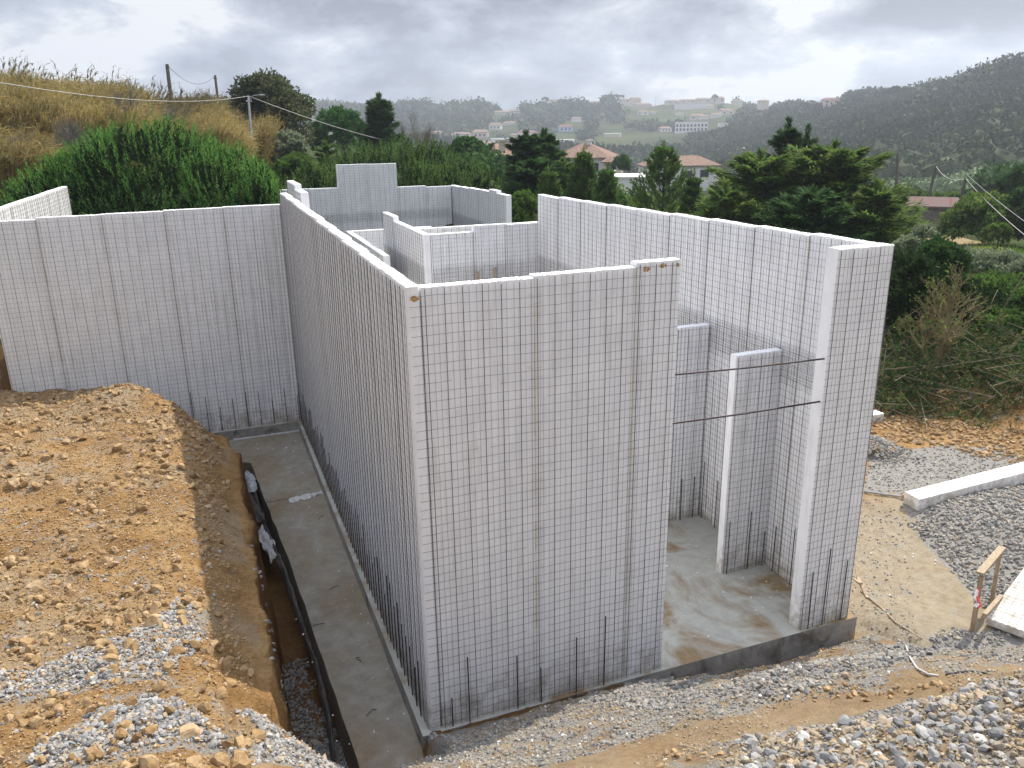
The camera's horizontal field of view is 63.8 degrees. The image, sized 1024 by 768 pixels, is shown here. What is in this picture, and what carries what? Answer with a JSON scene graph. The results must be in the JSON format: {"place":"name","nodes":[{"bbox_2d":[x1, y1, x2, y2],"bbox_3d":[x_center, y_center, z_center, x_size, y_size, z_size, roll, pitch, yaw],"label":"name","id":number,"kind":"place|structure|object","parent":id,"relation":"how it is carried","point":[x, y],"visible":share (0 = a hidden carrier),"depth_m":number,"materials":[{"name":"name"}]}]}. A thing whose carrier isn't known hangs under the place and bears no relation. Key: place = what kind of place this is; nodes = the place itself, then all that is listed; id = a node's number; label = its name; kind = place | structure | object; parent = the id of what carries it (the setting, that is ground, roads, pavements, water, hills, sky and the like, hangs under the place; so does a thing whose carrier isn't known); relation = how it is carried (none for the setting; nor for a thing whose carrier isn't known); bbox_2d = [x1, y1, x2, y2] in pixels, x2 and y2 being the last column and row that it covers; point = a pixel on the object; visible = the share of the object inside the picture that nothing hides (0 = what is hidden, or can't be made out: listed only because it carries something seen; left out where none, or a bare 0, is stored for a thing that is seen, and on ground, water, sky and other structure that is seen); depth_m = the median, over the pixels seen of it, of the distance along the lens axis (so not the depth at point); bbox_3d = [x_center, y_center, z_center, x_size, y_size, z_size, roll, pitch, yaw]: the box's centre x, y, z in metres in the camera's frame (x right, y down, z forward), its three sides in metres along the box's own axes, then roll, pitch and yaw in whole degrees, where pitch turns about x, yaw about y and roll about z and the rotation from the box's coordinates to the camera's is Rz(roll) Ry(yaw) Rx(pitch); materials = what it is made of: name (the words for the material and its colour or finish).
{"place":"outdoors","nodes":[
{"label":"outdoors","id":0,"kind":"place"},
{"bbox_2d":[0,325,1023,767],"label":"ground","id":1,"kind":"structure","parent":0,"point":[940,595],"depth_m":9.76,"materials":[{"name":"soil"}]},
{"bbox_2d":[0,186,72,338],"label":"foam wall","id":2,"kind":"structure","parent":1,"relation":"on","point":[54,202],"depth_m":21.15,"materials":[{"name":"plastic"}]},
{"bbox_2d":[0,430,195,511],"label":"soil clods","id":3,"kind":"object","parent":1,"relation":"on","point":[14,483],"visible":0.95,"depth_m":12.48,"materials":[{"name":"soil"}]},
{"bbox_2d":[0,595,205,700],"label":"gravel","id":4,"kind":"structure","parent":1,"relation":"on","point":[48,675],"depth_m":7.12,"materials":[{"name":"gravel"}]},
{"bbox_2d":[6,575,223,690],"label":"soil clods","id":5,"kind":"object","parent":1,"relation":"on","point":[33,659],"visible":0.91,"depth_m":7.98,"materials":[{"name":"soil"}]},
{"bbox_2d":[0,385,240,748],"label":"gravel","id":6,"kind":"structure","parent":1,"relation":"on","point":[103,631],"depth_m":9.43,"materials":[{"name":"gravel"}]},
{"bbox_2d":[0,383,271,767],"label":"soil clods","id":7,"kind":"object","parent":1,"relation":"on","point":[240,758],"visible":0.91,"depth_m":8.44,"materials":[{"name":"soil"}]},
{"bbox_2d":[25,692,450,767],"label":"gravel","id":8,"kind":"structure","parent":1,"relation":"on","point":[85,739],"depth_m":6.29,"materials":[{"name":"gravel"}]},
{"bbox_2d":[212,420,302,440],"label":"floor slab","id":9,"kind":"structure","parent":1,"relation":"on","point":[236,433],"depth_m":19.37,"materials":[{"name":"concrete"}]},
{"bbox_2d":[0,204,301,431],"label":"foam wall","id":10,"kind":"structure","parent":9,"relation":"on","point":[187,311],"depth_m":17.87,"materials":[{"name":"plastic"}]},
{"bbox_2d":[228,431,322,528],"bbox_3d":[-5.187,2.095,17.884,1.619,0.754,3.748,-7,19,-20],"label":"footing","id":11,"kind":"object","parent":1,"relation":"on","point":[274,466],"visible":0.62,"depth_m":17.72,"materials":[{"name":"concrete"}]},
{"bbox_2d":[249,545,336,759],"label":"gravel","id":12,"kind":"structure","parent":1,"relation":"on","point":[307,718],"depth_m":11.26,"materials":[{"name":"gravel"}]},
{"bbox_2d":[286,180,309,208],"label":"foam wall","id":13,"kind":"structure","parent":1,"relation":"on","point":[295,190],"depth_m":18.08,"materials":[{"name":"plastic"}]},
{"bbox_2d":[266,494,423,767],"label":"footing","id":14,"kind":"object","parent":1,"relation":"on","point":[355,693],"visible":0.82,"depth_m":11.74,"materials":[{"name":"concrete"}]},
{"bbox_2d":[252,491,335,761],"bbox_3d":[-3.808,3.405,13.769,0.170,0.651,8.012,-8,19,-22],"label":"membrane","id":15,"kind":"object","parent":14,"relation":"attached to","point":[302,627],"visible":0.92,"depth_m":12.06,"materials":[{"name":"plastic"}]},
{"bbox_2d":[298,421,856,749],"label":"floor slab","id":16,"kind":"structure","parent":1,"relation":"on","point":[737,627],"depth_m":11.67,"materials":[{"name":"concrete"}]},
{"bbox_2d":[279,193,440,729],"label":"foam wall","id":17,"kind":"structure","parent":16,"relation":"on","point":[352,313],"depth_m":10.77,"materials":[{"name":"plastic"}]},
{"bbox_2d":[278,163,451,232],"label":"foam wall","id":18,"kind":"structure","parent":16,"relation":"on","point":[362,196],"depth_m":33.30,"materials":[{"name":"plastic"}]},
{"bbox_2d":[345,231,390,266],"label":"foam wall","id":19,"kind":"structure","parent":16,"relation":"on","point":[382,256],"depth_m":22.13,"materials":[{"name":"plastic"}]},
{"bbox_2d":[352,226,431,251],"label":"foam wall","id":20,"kind":"structure","parent":16,"relation":"on","point":[374,237],"depth_m":25.57,"materials":[{"name":"plastic"}]},
{"bbox_2d":[382,212,431,285],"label":"foam wall","id":21,"kind":"structure","parent":16,"relation":"on","point":[407,248],"depth_m":20.68,"materials":[{"name":"plastic"}]},
{"bbox_2d":[451,185,511,225],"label":"foam wall","id":22,"kind":"structure","parent":16,"relation":"on","point":[473,206],"depth_m":31.36,"materials":[{"name":"plastic"}]},
{"bbox_2d":[430,222,537,283],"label":"foam wall","id":23,"kind":"structure","parent":16,"relation":"on","point":[508,250],"depth_m":19.71,"materials":[{"name":"plastic"}]},
{"bbox_2d":[409,257,680,727],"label":"foam wall","id":24,"kind":"structure","parent":16,"relation":"on","point":[549,400],"depth_m":9.24,"materials":[{"name":"plastic"}]},
{"bbox_2d":[668,323,710,520],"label":"foam wall","id":25,"kind":"structure","parent":16,"relation":"on","point":[692,353],"depth_m":14.05,"materials":[{"name":"plastic"}]},
{"bbox_2d":[716,347,782,573],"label":"foam wall","id":26,"kind":"structure","parent":16,"relation":"on","point":[747,470],"depth_m":12.38,"materials":[{"name":"plastic"}]},
{"bbox_2d":[789,243,894,629],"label":"foam wall","id":27,"kind":"structure","parent":16,"relation":"on","point":[855,291],"depth_m":10.63,"materials":[{"name":"plastic"}]},
{"bbox_2d":[578,676,705,709],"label":"gravel","id":28,"kind":"structure","parent":1,"relation":"on","point":[659,685],"depth_m":8.78,"materials":[{"name":"gravel"}]},
{"bbox_2d":[292,635,1023,767],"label":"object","id":29,"kind":"object","parent":1,"relation":"on","point":[1011,728],"visible":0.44,"depth_m":6.96,"materials":[{"name":"gravel"}]},
{"bbox_2d":[397,635,1023,767],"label":"gravel","id":30,"kind":"structure","parent":1,"relation":"on","point":[950,755],"depth_m":7.17,"materials":[{"name":"gravel"}]},
{"bbox_2d":[656,680,980,767],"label":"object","id":31,"kind":"object","parent":1,"relation":"on","point":[827,688],"visible":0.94,"depth_m":6.46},
{"bbox_2d":[634,626,1013,711],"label":"gravel","id":32,"kind":"structure","parent":1,"relation":"on","point":[901,654],"depth_m":7.54,"materials":[{"name":"gravel"}]},
{"bbox_2d":[720,673,1023,767],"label":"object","id":33,"kind":"object","parent":1,"relation":"on","point":[889,739],"visible":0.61,"depth_m":4.55,"materials":[{"name":"gravel"}]},
{"bbox_2d":[724,676,1023,767],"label":"gravel","id":34,"kind":"structure","parent":1,"relation":"on","point":[824,756],"depth_m":4.52,"materials":[{"name":"gravel"}]},
{"bbox_2d":[852,499,920,644],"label":"gravel","id":35,"kind":"structure","parent":1,"relation":"on","point":[872,628],"depth_m":13.69,"materials":[{"name":"gravel"}]},
{"bbox_2d":[867,435,926,468],"bbox_3d":[7.965,1.348,18.449,2.091,0.399,2.083,-7,19,-20],"label":"gravel heap","id":36,"kind":"object","parent":1,"relation":"on","point":[888,445],"visible":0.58,"depth_m":18.12,"materials":[{"name":"gravel"}]},
{"bbox_2d":[884,246,961,340],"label":"undergrowth","id":37,"kind":"object","parent":1,"relation":"on","point":[910,267],"visible":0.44,"depth_m":24.02,"materials":[{"name":"green plant"}]},
{"bbox_2d":[893,259,992,387],"bbox_3d":[11.569,-1.439,21.723,2.226,3.595,3.206,0,18,3],"label":"bush","id":38,"kind":"object","parent":1,"relation":"on","point":[945,325],"visible":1,"depth_m":21.72,"materials":[{"name":"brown plant"}]},
{"bbox_2d":[864,445,1022,520],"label":"gravel","id":39,"kind":"structure","parent":1,"relation":"on","point":[937,476],"depth_m":17.41,"materials":[{"name":"gravel"}]},
{"bbox_2d":[903,462,1023,510],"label":"foam board","id":40,"kind":"object","parent":39,"relation":"on","point":[918,499],"visible":0.98,"depth_m":15.67,"materials":[{"name":"plastic"}]},
{"bbox_2d":[871,412,1023,463],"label":"soil clods","id":41,"kind":"object","parent":1,"relation":"on","point":[965,436],"visible":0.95,"depth_m":19.17,"materials":[{"name":"soil"}]},
{"bbox_2d":[872,275,1023,429],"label":"cut branches","id":42,"kind":"object","parent":1,"relation":"on","point":[895,368],"visible":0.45,"depth_m":21.12,"materials":[{"name":"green plant"}]},
{"bbox_2d":[962,301,1023,352],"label":"weeds","id":43,"kind":"object","parent":42,"relation":"on","point":[1015,316],"visible":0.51,"depth_m":22.83,"materials":[{"name":"green plant"}]},
{"bbox_2d":[969,546,1005,632],"bbox_3d":[7.028,3.172,12.108,0.222,1.438,1.313,15,24,40],"label":"guard frame","id":44,"kind":"object","parent":1,"relation":"on","point":[989,562],"visible":0.81,"depth_m":11.88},
{"bbox_2d":[0,103,1023,381],"bbox_3d":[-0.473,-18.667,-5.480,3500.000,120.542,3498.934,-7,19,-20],"label":"hills","id":45,"kind":"structure","parent":0,"point":[664,113],"depth_m":744.17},
{"bbox_2d":[0,120,77,202],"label":"dry reeds","id":46,"kind":"object","parent":45,"relation":"on","point":[14,155],"visible":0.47,"depth_m":32.03,"materials":[{"name":"plant"}]},
{"bbox_2d":[47,115,95,160],"bbox_3d":[-18.588,-9.642,34.678,2.513,3.636,4.135,-7,19,-20],"label":"bare shrub","id":47,"kind":"object","parent":45,"relation":"on","point":[70,136],"visible":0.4,"depth_m":33.70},
{"bbox_2d":[0,68,182,185],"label":"dry reeds","id":48,"kind":"object","parent":45,"relation":"on","point":[20,104],"visible":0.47,"depth_m":36.35,"materials":[{"name":"plant"}]},
{"bbox_2d":[0,50,203,123],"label":"dry reeds","id":49,"kind":"object","parent":45,"relation":"on","point":[180,98],"visible":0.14,"depth_m":46.00,"materials":[{"name":"plant"}]},
{"bbox_2d":[0,110,285,254],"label":"bush","id":50,"kind":"object","parent":45,"relation":"on","point":[118,184],"visible":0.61,"depth_m":27.80,"materials":[{"name":"green plant"}]},
{"bbox_2d":[99,83,193,126],"bbox_3d":[-16.332,-11.175,36.971,4.054,4.678,2.261,-7,19,-20],"label":"bare tree","id":51,"kind":"object","parent":45,"relation":"on","point":[132,101],"visible":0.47,"depth_m":36.24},
{"bbox_2d":[160,85,248,126],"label":"dry reeds","id":52,"kind":"object","parent":45,"relation":"on","point":[205,97],"visible":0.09,"depth_m":52.90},
{"bbox_2d":[171,97,265,178],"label":"dry reeds","id":53,"kind":"object","parent":45,"relation":"on","point":[222,121],"visible":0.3,"depth_m":40.16,"materials":[{"name":"plant"}]},
{"bbox_2d":[242,106,286,169],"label":"dry reeds","id":54,"kind":"object","parent":45,"relation":"on","point":[265,129],"visible":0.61,"depth_m":45.21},
{"bbox_2d":[224,67,316,146],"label":"holm oak","id":55,"kind":"object","parent":45,"relation":"on","point":[276,89],"visible":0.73,"depth_m":50.83,"materials":[{"name":"green plant"}]},
{"bbox_2d":[270,128,309,165],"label":"bush","id":56,"kind":"object","parent":45,"relation":"on","point":[289,141],"visible":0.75,"depth_m":45.74,"materials":[{"name":"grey plant"}]},
{"bbox_2d":[272,150,316,188],"bbox_3d":[-10.646,-10.067,40.281,2.116,2.711,2.595,-7,19,-20],"label":"bush","id":57,"kind":"object","parent":45,"relation":"on","point":[289,163],"visible":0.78,"depth_m":39.62,"materials":[{"name":"green plant"}]},
{"bbox_2d":[272,158,336,189],"bbox_3d":[-10.042,-8.820,38.618,4.874,3.600,11.124,-7,19,-20],"label":"bush","id":58,"kind":"object","parent":45,"relation":"on","point":[319,178],"visible":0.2,"depth_m":36.64,"materials":[{"name":"green plant"}]},
{"bbox_2d":[309,104,366,151],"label":"round pine","id":59,"kind":"object","parent":45,"relation":"on","point":[336,116],"visible":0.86,"depth_m":65.10,"materials":[{"name":"green plant"}]},
{"bbox_2d":[298,97,398,123],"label":"hill wood","id":60,"kind":"object","parent":45,"relation":"on","point":[326,104],"visible":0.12,"depth_m":895.41,"materials":[{"name":"green plant"}]},
{"bbox_2d":[360,91,409,159],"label":"cypress tree","id":61,"kind":"object","parent":45,"relation":"on","point":[379,123],"visible":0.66,"depth_m":57.95,"materials":[{"name":"green plant"}]},
{"bbox_2d":[316,133,465,187],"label":"bushes","id":62,"kind":"object","parent":45,"relation":"on","point":[419,154],"visible":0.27,"depth_m":42.43,"materials":[{"name":"green plant"}]},
{"bbox_2d":[396,153,504,193],"bbox_3d":[-2.905,-9.074,39.052,5.413,3.657,9.022,1,18,7],"label":"bush","id":63,"kind":"object","parent":45,"relation":"on","point":[457,172],"visible":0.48,"depth_m":36.48,"materials":[{"name":"green plant"}]},
{"bbox_2d":[445,135,486,157],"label":"round tree","id":64,"kind":"object","parent":45,"relation":"on","point":[467,141],"visible":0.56,"depth_m":61.48,"materials":[{"name":"green plant"}]},
{"bbox_2d":[363,91,625,115],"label":"hill wood","id":65,"kind":"object","parent":45,"relation":"on","point":[611,103],"visible":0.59,"depth_m":903.54,"materials":[{"name":"green plant"}]},
{"bbox_2d":[492,129,550,188],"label":"cypress tree","id":66,"kind":"object","parent":45,"relation":"on","point":[524,146],"visible":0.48,"depth_m":45.79,"materials":[{"name":"green plant"}]},
{"bbox_2d":[511,188,536,222],"bbox_3d":[0.399,-6.188,32.364,1.921,2.988,1.646,7,19,23],"label":"bush","id":67,"kind":"object","parent":45,"relation":"on","point":[524,204],"visible":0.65,"depth_m":31.84,"materials":[{"name":"green plant"}]},
{"bbox_2d":[494,156,569,196],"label":"cypress tree","id":68,"kind":"object","parent":45,"relation":"on","point":[525,175],"visible":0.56,"depth_m":42.49,"materials":[{"name":"green plant"}]},
{"bbox_2d":[502,127,573,184],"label":"cypress tree","id":69,"kind":"object","parent":45,"relation":"on","point":[555,153],"visible":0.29,"depth_m":46.74,"materials":[{"name":"green plant"}]},
{"bbox_2d":[533,165,564,198],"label":"young pine","id":70,"kind":"object","parent":45,"relation":"on","point":[547,184],"visible":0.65,"depth_m":37.91,"materials":[{"name":"green plant"}]},
{"bbox_2d":[378,132,734,188],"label":"bushes","id":71,"kind":"object","parent":45,"relation":"on","point":[490,160],"visible":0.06,"depth_m":58.05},
{"bbox_2d":[564,146,599,200],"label":"young pine","id":72,"kind":"object","parent":45,"relation":"on","point":[582,179],"visible":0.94,"depth_m":40.93,"materials":[{"name":"green plant"}]},
{"bbox_2d":[563,140,618,176],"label":"tiled house","id":73,"kind":"structure","parent":45,"relation":"on","point":[599,154],"depth_m":125.20,"materials":[{"name":"tile"}]},
{"bbox_2d":[591,162,623,205],"bbox_3d":[4.576,-8.848,39.336,1.767,3.576,1.680,-7,19,-20],"label":"young pine","id":74,"kind":"object","parent":45,"relation":"on","point":[606,188],"visible":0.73,"depth_m":38.98,"materials":[{"name":"green plant"}]},
{"bbox_2d":[354,85,888,159],"bbox_3d":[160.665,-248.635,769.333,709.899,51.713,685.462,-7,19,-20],"label":"hill wood","id":75,"kind":"object","parent":45,"relation":"on","point":[699,143],"visible":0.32,"depth_m":733.49,"materials":[{"name":"green plant"}]},
{"bbox_2d":[626,139,689,212],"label":"young pine","id":76,"kind":"object","parent":45,"relation":"on","point":[660,160],"visible":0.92,"depth_m":41.01,"materials":[{"name":"green plant"}]},
{"bbox_2d":[636,155,721,190],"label":"tiled house","id":77,"kind":"structure","parent":45,"relation":"on","point":[698,163],"depth_m":139.67,"materials":[{"name":"tile"}]},
{"bbox_2d":[678,168,704,215],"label":"young pine","id":78,"kind":"object","parent":45,"relation":"on","point":[692,194],"visible":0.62,"depth_m":40.05,"materials":[{"name":"green plant"}]},
{"bbox_2d":[695,179,756,222],"bbox_3d":[8.505,-6.194,33.483,3.783,4.282,3.466,14,23,38],"label":"cypress tree","id":79,"kind":"object","parent":45,"relation":"on","point":[724,196],"visible":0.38,"depth_m":33.01,"materials":[{"name":"green plant"}]},
{"bbox_2d":[685,147,807,225],"bbox_3d":[10.661,-7.489,35.639,6.599,5.498,6.546,5,19,18],"label":"cypress tree","id":80,"kind":"object","parent":45,"relation":"on","point":[751,167],"visible":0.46,"depth_m":34.44,"materials":[{"name":"green plant"}]},
{"bbox_2d":[596,176,930,240],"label":"scrub","id":81,"kind":"object","parent":45,"relation":"on","point":[623,196],"visible":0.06,"depth_m":50.75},
{"bbox_2d":[765,117,804,184],"bbox_3d":[12.625,-9.260,39.020,3.280,6.782,3.482,-7,19,-20],"label":"cypress tree","id":82,"kind":"object","parent":45,"relation":"on","point":[790,134],"visible":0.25,"depth_m":37.95,"materials":[{"name":"green plant"}]},
{"bbox_2d":[749,183,879,241],"bbox_3d":[11.626,-5.703,31.465,5.528,3.952,5.543,1,18,7],"label":"cypress tree","id":83,"kind":"object","parent":45,"relation":"on","point":[807,209],"visible":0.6,"depth_m":30.68,"materials":[{"name":"green plant"}]},
{"bbox_2d":[707,79,957,176],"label":"hill wood","id":84,"kind":"object","parent":45,"relation":"on","point":[839,130],"visible":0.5,"depth_m":410.12,"materials":[{"name":"green plant"}]},
{"bbox_2d":[744,138,933,235],"bbox_3d":[13.482,-7.343,34.805,8.233,6.026,8.726,-7,19,-20],"label":"cypress tree","id":85,"kind":"object","parent":45,"relation":"on","point":[834,167],"visible":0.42,"depth_m":33.49,"materials":[{"name":"green plant"}]},
{"bbox_2d":[837,177,920,252],"bbox_3d":[13.747,-5.542,31.762,4.742,4.835,4.335,11,22,34],"label":"cypress tree","id":86,"kind":"object","parent":45,"relation":"on","point":[877,205],"visible":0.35,"depth_m":30.86,"materials":[{"name":"green plant"}]},
{"bbox_2d":[892,222,957,269],"bbox_3d":[14.136,-3.720,28.347,1.828,3.700,2.064,-14,22,-36],"label":"shrub","id":87,"kind":"object","parent":45,"relation":"on","point":[914,238],"visible":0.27,"depth_m":27.95,"materials":[{"name":"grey plant"}]},
{"bbox_2d":[895,196,958,231],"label":"stone shed","id":88,"kind":"structure","parent":45,"relation":"on","point":[937,205],"depth_m":59.54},
{"bbox_2d":[842,62,1023,182],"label":"hill wood","id":89,"kind":"object","parent":45,"relation":"on","point":[994,108],"visible":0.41,"depth_m":261.87,"materials":[{"name":"green plant"}]},
{"bbox_2d":[901,232,974,302],"bbox_3d":[14.091,-3.334,27.567,2.312,3.426,1.917,-7,19,-20],"label":"shrub","id":90,"kind":"object","parent":45,"relation":"on","point":[939,247],"visible":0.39,"depth_m":26.77,"materials":[{"name":"green plant"}]},
{"bbox_2d":[867,126,1023,199],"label":"hill wood","id":91,"kind":"object","parent":45,"relation":"on","point":[942,183],"visible":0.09,"depth_m":159.35,"materials":[{"name":"green plant"}]},
{"bbox_2d":[897,50,1023,110],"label":"hill wood","id":92,"kind":"object","parent":45,"relation":"on","point":[1013,65],"visible":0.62,"depth_m":411.97,"materials":[{"name":"green plant"}]},
{"bbox_2d":[911,271,1012,341],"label":"undergrowth","id":93,"kind":"object","parent":45,"relation":"on","point":[985,293],"visible":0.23,"depth_m":23.90,"materials":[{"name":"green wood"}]},
{"bbox_2d":[935,190,1023,241],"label":"bush","id":94,"kind":"object","parent":45,"relation":"on","point":[976,213],"visible":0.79,"depth_m":47.65,"materials":[{"name":"plant"}]},
{"bbox_2d":[953,245,1023,274],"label":"shrub","id":95,"kind":"object","parent":45,"relation":"on","point":[1008,260],"visible":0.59,"depth_m":29.32,"materials":[{"name":"green plant"}]},
{"bbox_2d":[958,159,1023,193],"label":"bushes","id":96,"kind":"object","parent":45,"relation":"on","point":[984,178],"visible":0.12,"depth_m":91.61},
{"bbox_2d":[964,268,1023,311],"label":"shrub","id":97,"kind":"object","parent":45,"relation":"on","point":[1005,283],"visible":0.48,"depth_m":26.31,"materials":[{"name":"green plant"}]},
{"bbox_2d":[980,222,1014,248],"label":"bush","id":98,"kind":"object","parent":45,"relation":"on","point":[1005,230],"visible":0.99,"depth_m":43.90,"materials":[{"name":"green plant"}]},
{"bbox_2d":[994,163,1023,196],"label":"dark tree","id":99,"kind":"object","parent":45,"relation":"on","point":[1013,178],"visible":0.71,"depth_m":59.94,"materials":[{"name":"green plant"}]},
{"bbox_2d":[1002,185,1023,237],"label":"dark tree","id":100,"kind":"object","parent":45,"relation":"on","point":[1017,197],"visible":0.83,"depth_m":46.76,"materials":[{"name":"green plant"}]},
{"bbox_2d":[0,0,1023,110],"label":"sky","id":101,"kind":"structure","parent":0,"point":[506,53],"materials":[{"name":"grey"}]},
{"bbox_2d":[537,194,875,584],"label":"foam wall","id":102,"kind":"structure","parent":0,"point":[743,287],"depth_m":13.02,"materials":[{"name":"plastic"}]},
{"bbox_2d":[907,483,1023,608],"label":"gravel","id":103,"kind":"structure","parent":0,"point":[1004,586],"depth_m":14.44,"materials":[{"name":"gravel"}]},
{"bbox_2d":[985,568,1023,637],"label":"foam board","id":104,"kind":"object","parent":103,"relation":"on","point":[1007,614],"visible":0.91,"depth_m":12.04,"materials":[{"name":"plastic"}]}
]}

